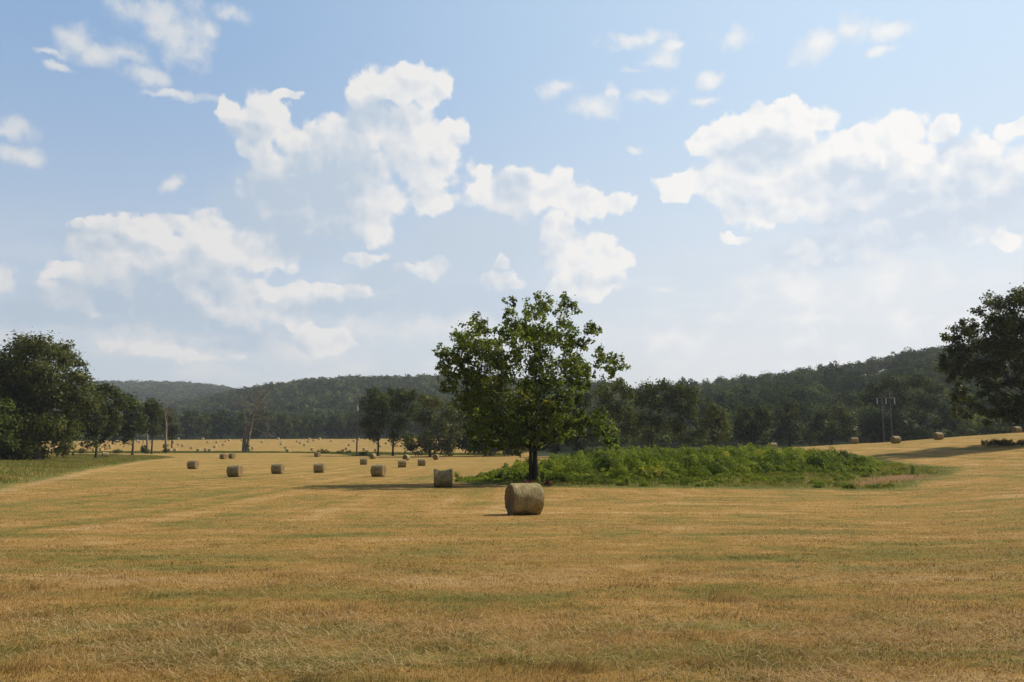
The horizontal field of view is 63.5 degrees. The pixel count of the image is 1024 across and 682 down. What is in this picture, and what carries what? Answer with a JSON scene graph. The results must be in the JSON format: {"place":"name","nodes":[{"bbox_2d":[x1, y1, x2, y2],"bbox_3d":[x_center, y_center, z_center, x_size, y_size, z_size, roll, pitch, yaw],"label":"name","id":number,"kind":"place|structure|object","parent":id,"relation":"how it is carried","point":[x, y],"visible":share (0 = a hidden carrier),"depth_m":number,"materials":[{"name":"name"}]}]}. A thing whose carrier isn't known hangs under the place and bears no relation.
{"place":"outdoors","nodes":[
{"label":"outdoors","id":0,"kind":"place"},
{"bbox_2d":[0,453,173,485],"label":"unmown grass","id":1,"kind":"structure","parent":0,"point":[63,463],"depth_m":131.06,"materials":[{"name":"green plant"}]},
{"bbox_2d":[52,450,507,455],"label":"hedge grass","id":2,"kind":"structure","parent":0,"point":[380,453],"depth_m":276.80,"materials":[{"name":"green plant"}]},
{"bbox_2d":[0,380,1023,681],"bbox_3d":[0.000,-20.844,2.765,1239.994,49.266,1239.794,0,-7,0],"label":"ground","id":3,"kind":"structure","parent":0,"point":[302,464],"depth_m":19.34,"materials":[{"name":"yellow plant"}]},
{"bbox_2d":[0,395,27,453],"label":"leafy tree","id":4,"kind":"object","parent":3,"relation":"on","point":[7,417],"visible":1,"depth_m":147.74,"materials":[{"name":"green plant"}]},
{"bbox_2d":[0,327,107,460],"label":"oak tree","id":5,"kind":"object","parent":3,"relation":"on","point":[36,392],"visible":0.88,"depth_m":157.46,"materials":[{"name":"green plant"}]},
{"bbox_2d":[71,447,86,453],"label":"leafy bush","id":6,"kind":"object","parent":3,"relation":"on","point":[80,451],"visible":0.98,"depth_m":258.67,"materials":[{"name":"green plant"}]},
{"bbox_2d":[46,378,133,457],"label":"leafy tree","id":7,"kind":"object","parent":3,"relation":"on","point":[100,421],"visible":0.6,"depth_m":193.53,"materials":[{"name":"green plant"}]},
{"bbox_2d":[102,452,108,456],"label":"hay bale","id":8,"kind":"object","parent":3,"relation":"on","point":[104,454],"visible":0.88,"depth_m":207.46},
{"bbox_2d":[112,449,122,452],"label":"leafy bush","id":9,"kind":"object","parent":3,"relation":"on","point":[117,451],"visible":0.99,"depth_m":266.88,"materials":[{"name":"green plant"}]},
{"bbox_2d":[105,387,151,454],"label":"leafy tree","id":10,"kind":"object","parent":3,"relation":"on","point":[132,426],"visible":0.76,"depth_m":230.01,"materials":[{"name":"green plant"}]},
{"bbox_2d":[139,444,149,453],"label":"leafy bush","id":11,"kind":"object","parent":3,"relation":"on","point":[142,449],"visible":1,"depth_m":263.19,"materials":[{"name":"green plant"}]},
{"bbox_2d":[143,401,147,453],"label":"dead tree","id":12,"kind":"object","parent":3,"relation":"on","point":[146,436],"visible":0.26,"depth_m":265.88,"materials":[{"name":"grey wood"}]},
{"bbox_2d":[137,396,164,453],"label":"leafy tree","id":13,"kind":"object","parent":3,"relation":"on","point":[154,410],"visible":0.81,"depth_m":259.64,"materials":[{"name":"green plant"}]},
{"bbox_2d":[161,443,168,452],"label":"leafy bush","id":14,"kind":"object","parent":3,"relation":"on","point":[165,449],"visible":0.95,"depth_m":267.28,"materials":[{"name":"green plant"}]},
{"bbox_2d":[161,401,175,452],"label":"dead tree","id":15,"kind":"object","parent":3,"relation":"on","point":[166,425],"visible":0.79,"depth_m":270.52,"materials":[{"name":"grey wood"}]},
{"bbox_2d":[157,407,183,448],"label":"leafy tree","id":16,"kind":"object","parent":3,"relation":"on","point":[172,428],"visible":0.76,"depth_m":302.59,"materials":[{"name":"green plant"}]},
{"bbox_2d":[179,410,195,438],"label":"tree","id":17,"kind":"object","parent":3,"relation":"on","point":[187,414],"visible":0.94,"depth_m":585.59,"materials":[{"name":"green plant"}]},
{"bbox_2d":[187,460,198,468],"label":"hay bale","id":18,"kind":"object","parent":3,"relation":"on","point":[192,464],"visible":1,"depth_m":124.23},
{"bbox_2d":[192,412,212,437],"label":"tree","id":19,"kind":"object","parent":3,"relation":"on","point":[203,419],"visible":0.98,"depth_m":580.01,"materials":[{"name":"green plant"}]},
{"bbox_2d":[205,411,219,438],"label":"tree","id":20,"kind":"object","parent":3,"relation":"on","point":[212,430],"visible":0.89,"depth_m":589.49,"materials":[{"name":"green plant"}]},
{"bbox_2d":[212,408,230,438],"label":"tree","id":21,"kind":"object","parent":3,"relation":"on","point":[220,430],"visible":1,"depth_m":588.29,"materials":[{"name":"green plant"}]},
{"bbox_2d":[219,454,226,458],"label":"hay bale","id":22,"kind":"object","parent":3,"relation":"on","point":[222,456],"visible":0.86,"depth_m":199.24},
{"bbox_2d":[228,453,235,458],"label":"hay bale","id":23,"kind":"object","parent":3,"relation":"on","point":[231,455],"visible":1,"depth_m":204.46},
{"bbox_2d":[226,465,242,476],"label":"hay bale","id":24,"kind":"object","parent":3,"relation":"on","point":[234,471],"visible":1,"depth_m":89.49},
{"bbox_2d":[232,411,248,438],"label":"tree","id":25,"kind":"object","parent":3,"relation":"on","point":[237,432],"visible":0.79,"depth_m":577.02,"materials":[{"name":"green plant"}]},
{"bbox_2d":[248,420,257,438],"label":"tree","id":26,"kind":"object","parent":3,"relation":"on","point":[253,434],"visible":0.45,"depth_m":584.25,"materials":[{"name":"green plant"}]},
{"bbox_2d":[234,383,278,451],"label":"dead tree","id":27,"kind":"object","parent":3,"relation":"on","point":[244,446],"visible":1,"depth_m":288.56,"materials":[{"name":"grey wood"}]},
{"bbox_2d":[252,407,270,438],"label":"tree","id":28,"kind":"object","parent":3,"relation":"on","point":[259,428],"visible":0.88,"depth_m":577.86,"materials":[{"name":"green plant"}]},
{"bbox_2d":[260,411,276,438],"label":"tree","id":29,"kind":"object","parent":3,"relation":"on","point":[271,423],"visible":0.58,"depth_m":586.21,"materials":[{"name":"green plant"}]},
{"bbox_2d":[271,463,284,473],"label":"hay bale","id":30,"kind":"object","parent":3,"relation":"on","point":[277,468],"visible":1,"depth_m":105.04},
{"bbox_2d":[272,412,286,438],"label":"tree","id":31,"kind":"object","parent":3,"relation":"on","point":[277,432],"visible":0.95,"depth_m":589.32,"materials":[{"name":"green plant"}]},
{"bbox_2d":[279,415,289,436],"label":"tree","id":32,"kind":"object","parent":3,"relation":"on","point":[283,422],"visible":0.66,"depth_m":593.34,"materials":[{"name":"green plant"}]},
{"bbox_2d":[283,416,301,438],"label":"tree","id":33,"kind":"object","parent":3,"relation":"on","point":[296,420],"visible":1,"depth_m":577.83,"materials":[{"name":"green plant"}]},
{"bbox_2d":[298,414,311,438],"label":"tree","id":34,"kind":"object","parent":3,"relation":"on","point":[301,429],"visible":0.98,"depth_m":585.32,"materials":[{"name":"green plant"}]},
{"bbox_2d":[303,412,316,437],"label":"tree","id":35,"kind":"object","parent":3,"relation":"on","point":[310,424],"visible":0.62,"depth_m":594.18,"materials":[{"name":"green plant"}]},
{"bbox_2d":[314,452,320,456],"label":"hay bale","id":36,"kind":"object","parent":3,"relation":"on","point":[317,454],"visible":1,"depth_m":222.23},
{"bbox_2d":[312,416,324,435],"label":"tree","id":37,"kind":"object","parent":3,"relation":"on","point":[318,426],"visible":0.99,"depth_m":581.55,"materials":[{"name":"green plant"}]},
{"bbox_2d":[313,463,324,472],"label":"hay bale","id":38,"kind":"object","parent":3,"relation":"on","point":[318,467],"visible":1,"depth_m":111.31},
{"bbox_2d":[316,449,328,453],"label":"leafy bush","id":39,"kind":"object","parent":3,"relation":"on","point":[323,451],"visible":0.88,"depth_m":268.72,"materials":[{"name":"green plant"}]},
{"bbox_2d":[324,414,337,437],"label":"tree","id":40,"kind":"object","parent":3,"relation":"on","point":[331,418],"visible":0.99,"depth_m":597.12,"materials":[{"name":"green plant"}]},
{"bbox_2d":[330,414,347,437],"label":"tree","id":41,"kind":"object","parent":3,"relation":"on","point":[339,418],"visible":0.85,"depth_m":596.08,"materials":[{"name":"green plant"}]},
{"bbox_2d":[336,449,351,453],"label":"leafy bush","id":42,"kind":"object","parent":3,"relation":"on","point":[349,451],"visible":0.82,"depth_m":266.85,"materials":[{"name":"green plant"}]},
{"bbox_2d":[343,410,358,437],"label":"tree","id":43,"kind":"object","parent":3,"relation":"on","point":[350,417],"visible":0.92,"depth_m":587.95,"materials":[{"name":"green plant"}]},
{"bbox_2d":[356,399,358,455],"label":"utility pole","id":44,"kind":"object","parent":3,"relation":"on","point":[357,416],"visible":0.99,"depth_m":234.23,"materials":[{"name":"wood"}]},
{"bbox_2d":[353,413,364,437],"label":"tree","id":45,"kind":"object","parent":3,"relation":"on","point":[359,419],"visible":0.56,"depth_m":585.87,"materials":[{"name":"green plant"}]},
{"bbox_2d":[360,458,367,464],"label":"hay bale","id":46,"kind":"object","parent":3,"relation":"on","point":[363,461],"visible":1,"depth_m":160.14},
{"bbox_2d":[358,410,373,438],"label":"tree","id":47,"kind":"object","parent":3,"relation":"on","point":[362,430],"visible":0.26,"depth_m":578.69,"materials":[{"name":"green plant"}]},
{"bbox_2d":[369,453,375,458],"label":"hay bale","id":48,"kind":"object","parent":3,"relation":"on","point":[372,456],"visible":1,"depth_m":204.31},
{"bbox_2d":[356,386,396,455],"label":"leafy tree","id":49,"kind":"object","parent":3,"relation":"on","point":[381,403],"visible":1,"depth_m":238.14,"materials":[{"name":"green plant"}]},
{"bbox_2d":[370,464,385,476],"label":"hay bale","id":50,"kind":"object","parent":3,"relation":"on","point":[377,470],"visible":1,"depth_m":88.23},
{"bbox_2d":[398,459,405,466],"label":"hay bale","id":51,"kind":"object","parent":3,"relation":"on","point":[401,463],"visible":0.99,"depth_m":138.96},
{"bbox_2d":[383,386,425,455],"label":"leafy tree","id":52,"kind":"object","parent":3,"relation":"on","point":[401,398],"visible":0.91,"depth_m":242.24,"materials":[{"name":"green plant"}]},
{"bbox_2d":[402,455,409,459],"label":"hay bale","id":53,"kind":"object","parent":3,"relation":"on","point":[406,457],"visible":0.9,"depth_m":188.62},
{"bbox_2d":[418,458,425,465],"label":"hay bale","id":54,"kind":"object","parent":3,"relation":"on","point":[421,461],"visible":1,"depth_m":146.79},
{"bbox_2d":[402,390,466,456],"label":"leafy tree","id":55,"kind":"object","parent":3,"relation":"on","point":[443,427],"visible":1,"depth_m":224.37,"materials":[{"name":"green plant"}]},
{"bbox_2d":[433,454,438,459],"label":"hay bale","id":56,"kind":"object","parent":3,"relation":"on","point":[435,456],"visible":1,"depth_m":191.29},
{"bbox_2d":[433,469,452,486],"bbox_3d":[-5.119,10.132,61.305,1.407,1.394,1.471,1,-7,-6],"label":"hay bale","id":57,"kind":"object","parent":3,"relation":"on","point":[443,478],"visible":0.97,"depth_m":60.74},
{"bbox_2d":[452,470,466,479],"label":"leafy bush","id":58,"kind":"object","parent":3,"relation":"on","point":[455,475],"visible":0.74,"depth_m":73.49,"materials":[{"name":"green plant"}]},
{"bbox_2d":[447,403,544,455],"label":"leafy tree","id":59,"kind":"object","parent":3,"relation":"on","point":[463,444],"visible":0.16,"depth_m":230.10,"materials":[{"name":"green plant"}]},
{"bbox_2d":[507,476,512,484],"bbox_3d":[-0.164,10.300,60.682,0.457,0.962,0.469,4,-8,-28],"label":"sapling","id":60,"kind":"object","parent":3,"relation":"on","point":[509,481],"visible":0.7,"depth_m":60.67,"materials":[{"name":"green plant"}]},
{"bbox_2d":[504,482,543,514],"bbox_3d":[0.518,6.649,35.040,1.409,1.392,1.481,3,-8,-20],"label":"hay bale","id":61,"kind":"object","parent":3,"relation":"on","point":[523,498],"visible":1,"depth_m":34.55},
{"bbox_2d":[431,290,630,480],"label":"broadleaf tree","id":62,"kind":"object","parent":3,"relation":"on","point":[486,412],"visible":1,"depth_m":66.41,"materials":[{"name":"green plant"}]},
{"bbox_2d":[540,471,545,481],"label":"sapling","id":63,"kind":"object","parent":3,"relation":"on","point":[542,477],"visible":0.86,"depth_m":65.10,"materials":[{"name":"green plant"}]},
{"bbox_2d":[541,479,552,486],"bbox_3d":[2.608,10.534,61.226,0.892,0.627,1.178,0,-7,0],"label":"red leaved plant","id":64,"kind":"object","parent":3,"relation":"on","point":[547,483],"visible":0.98,"depth_m":60.98,"materials":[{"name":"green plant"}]},
{"bbox_2d":[545,389,602,453],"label":"leafy tree","id":65,"kind":"object","parent":3,"relation":"on","point":[579,444],"visible":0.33,"depth_m":208.97,"materials":[{"name":"green plant"}]},
{"bbox_2d":[587,377,641,444],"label":"leafy tree","id":66,"kind":"object","parent":3,"relation":"on","point":[606,396],"visible":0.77,"depth_m":199.96,"materials":[{"name":"green plant"}]},
{"bbox_2d":[624,476,630,485],"bbox_3d":[8.677,10.547,62.222,0.571,0.771,0.480,0,-7,0],"label":"sapling","id":67,"kind":"object","parent":3,"relation":"on","point":[627,481],"visible":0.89,"depth_m":62.15,"materials":[{"name":"green plant"}]},
{"bbox_2d":[630,377,677,448],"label":"leafy tree","id":68,"kind":"object","parent":3,"relation":"on","point":[658,422],"visible":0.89,"depth_m":206.35,"materials":[{"name":"green plant"}]},
{"bbox_2d":[455,443,906,488],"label":"weeds","id":69,"kind":"object","parent":3,"relation":"on","point":[648,463],"visible":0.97,"depth_m":76.59,"materials":[{"name":"green plant"}]},
{"bbox_2d":[663,381,702,448],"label":"leafy tree","id":70,"kind":"object","parent":3,"relation":"on","point":[680,391],"visible":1,"depth_m":203.97,"materials":[{"name":"green plant"}]},
{"bbox_2d":[692,401,733,446],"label":"leafy tree","id":71,"kind":"object","parent":3,"relation":"on","point":[717,413],"visible":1,"depth_m":202.18,"materials":[{"name":"green plant"}]},
{"bbox_2d":[729,402,778,446],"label":"leafy tree","id":72,"kind":"object","parent":3,"relation":"on","point":[756,429],"visible":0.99,"depth_m":229.38,"materials":[{"name":"green plant"}]},
{"bbox_2d":[770,395,804,446],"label":"leafy tree","id":73,"kind":"object","parent":3,"relation":"on","point":[785,412],"visible":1,"depth_m":224.04,"materials":[{"name":"green plant"}]},
{"bbox_2d":[554,411,1023,446],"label":"slope woods","id":74,"kind":"object","parent":3,"relation":"on","point":[995,426],"visible":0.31,"depth_m":275.16,"materials":[{"name":"green plant"}]},
{"bbox_2d":[798,460,808,471],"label":"sapling","id":75,"kind":"object","parent":3,"relation":"on","point":[803,465],"visible":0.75,"depth_m":79.07,"materials":[{"name":"green plant"}]},
{"bbox_2d":[801,441,819,445],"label":"leafy bush","id":76,"kind":"object","parent":3,"relation":"on","point":[812,444],"visible":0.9,"depth_m":188.43,"materials":[{"name":"green plant"}]},
{"bbox_2d":[804,396,863,444],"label":"leafy tree","id":77,"kind":"object","parent":3,"relation":"on","point":[843,416],"visible":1,"depth_m":249.35,"materials":[{"name":"green plant"}]},
{"bbox_2d":[850,437,858,443],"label":"hay bale","id":78,"kind":"object","parent":3,"relation":"on","point":[855,440],"visible":1,"depth_m":170.24},
{"bbox_2d":[864,461,877,473],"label":"sapling","id":79,"kind":"object","parent":3,"relation":"on","point":[870,467],"visible":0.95,"depth_m":78.11,"materials":[{"name":"green plant"}]},
{"bbox_2d":[853,370,914,442],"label":"leafy tree","id":80,"kind":"object","parent":3,"relation":"on","point":[901,398],"visible":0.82,"depth_m":269.33,"materials":[{"name":"green plant"}]},
{"bbox_2d":[877,393,894,441],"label":"utility pole","id":81,"kind":"object","parent":3,"relation":"on","point":[889,397],"visible":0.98,"depth_m":245.15,"materials":[{"name":"wood"}]},
{"bbox_2d":[890,436,900,442],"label":"hay bale","id":82,"kind":"object","parent":3,"relation":"on","point":[895,439],"visible":0.96,"depth_m":145.51},
{"bbox_2d":[910,464,916,473],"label":"sapling","id":83,"kind":"object","parent":3,"relation":"on","point":[913,470],"visible":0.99,"depth_m":76.05,"materials":[{"name":"green plant"}]},
{"bbox_2d":[903,369,970,439],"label":"leafy tree","id":84,"kind":"object","parent":3,"relation":"on","point":[921,381],"visible":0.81,"depth_m":279.81,"materials":[{"name":"green plant"}]},
{"bbox_2d":[933,432,943,439],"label":"hay bale","id":85,"kind":"object","parent":3,"relation":"on","point":[938,435],"visible":1,"depth_m":145.56},
{"bbox_2d":[930,282,1023,426],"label":"oak tree","id":86,"kind":"object","parent":3,"relation":"on","point":[998,344],"visible":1,"depth_m":115.27,"materials":[{"name":"green plant"}]},
{"bbox_2d":[965,416,1023,435],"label":"leafy tree","id":87,"kind":"object","parent":3,"relation":"on","point":[978,420],"visible":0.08,"depth_m":294.05,"materials":[{"name":"green plant"}]},
{"bbox_2d":[981,438,1023,445],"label":"leafy bush","id":88,"kind":"object","parent":3,"relation":"on","point":[1001,442],"visible":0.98,"depth_m":111.75,"materials":[{"name":"green plant"}]},
{"bbox_2d":[1012,426,1021,432],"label":"hay bale","id":89,"kind":"object","parent":3,"relation":"on","point":[1016,429],"visible":0.99,"depth_m":170.59},
{"bbox_2d":[0,0,1023,388],"label":"sky","id":90,"kind":"structure","parent":0,"point":[230,193],"materials":[{"name":"blue"}]},
{"bbox_2d":[51,372,1009,439],"bbox_3d":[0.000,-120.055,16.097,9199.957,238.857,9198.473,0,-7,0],"label":"hills","id":91,"kind":"structure","parent":0,"point":[228,436],"depth_m":645.17,"materials":[{"name":"plant"}]},
{"bbox_2d":[17,380,237,412],"bbox_3d":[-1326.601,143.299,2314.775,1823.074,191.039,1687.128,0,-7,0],"label":"hill woods","id":92,"kind":"object","parent":91,"relation":"on","point":[176,392],"visible":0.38,"depth_m":2233.21,"materials":[{"name":"green plant"}]},
{"bbox_2d":[174,415,184,437],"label":"tree","id":93,"kind":"object","parent":91,"relation":"on","point":[180,418],"visible":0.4,"depth_m":592.55,"materials":[{"name":"green plant"}]},
{"bbox_2d":[224,415,236,438],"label":"tree","id":94,"kind":"object","parent":91,"relation":"on","point":[231,426],"visible":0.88,"depth_m":589.20,"materials":[{"name":"green plant"}]},
{"bbox_2d":[7,395,561,433],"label":"valley woods","id":95,"kind":"object","parent":91,"relation":"on","point":[415,428],"visible":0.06,"depth_m":611.93,"materials":[{"name":"green plant"}]},
{"bbox_2d":[169,373,625,417],"bbox_3d":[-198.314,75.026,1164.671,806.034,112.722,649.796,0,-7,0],"label":"hill woods","id":96,"kind":"object","parent":91,"relation":"on","point":[317,396],"visible":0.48,"depth_m":1125.12,"materials":[{"name":"green plant"}]},
{"bbox_2d":[677,376,686,384],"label":"hilltop tree","id":97,"kind":"object","parent":91,"relation":"on","point":[684,381],"visible":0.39,"depth_m":770.67,"materials":[{"name":"green plant"}]},
{"bbox_2d":[528,344,1023,444],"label":"hill woods","id":98,"kind":"object","parent":91,"relation":"on","point":[810,388],"visible":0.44,"depth_m":483.11,"materials":[{"name":"green plant"}]},
{"bbox_2d":[816,363,827,373],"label":"hilltop tree","id":99,"kind":"object","parent":91,"relation":"on","point":[820,366],"visible":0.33,"depth_m":736.83,"materials":[{"name":"green plant"}]},
{"bbox_2d":[827,360,840,368],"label":"hilltop tree","id":100,"kind":"object","parent":91,"relation":"on","point":[830,365],"visible":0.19,"depth_m":738.11,"materials":[{"name":"green plant"}]},
{"bbox_2d":[867,364,879,374],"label":"hilltop tree","id":101,"kind":"object","parent":91,"relation":"on","point":[873,370],"visible":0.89,"depth_m":700.91,"materials":[{"name":"green plant"}]},
{"bbox_2d":[460,456,955,490],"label":"verge grass","id":102,"kind":"structure","parent":0,"point":[828,484],"depth_m":66.70,"materials":[{"name":"green plant"}]}
]}

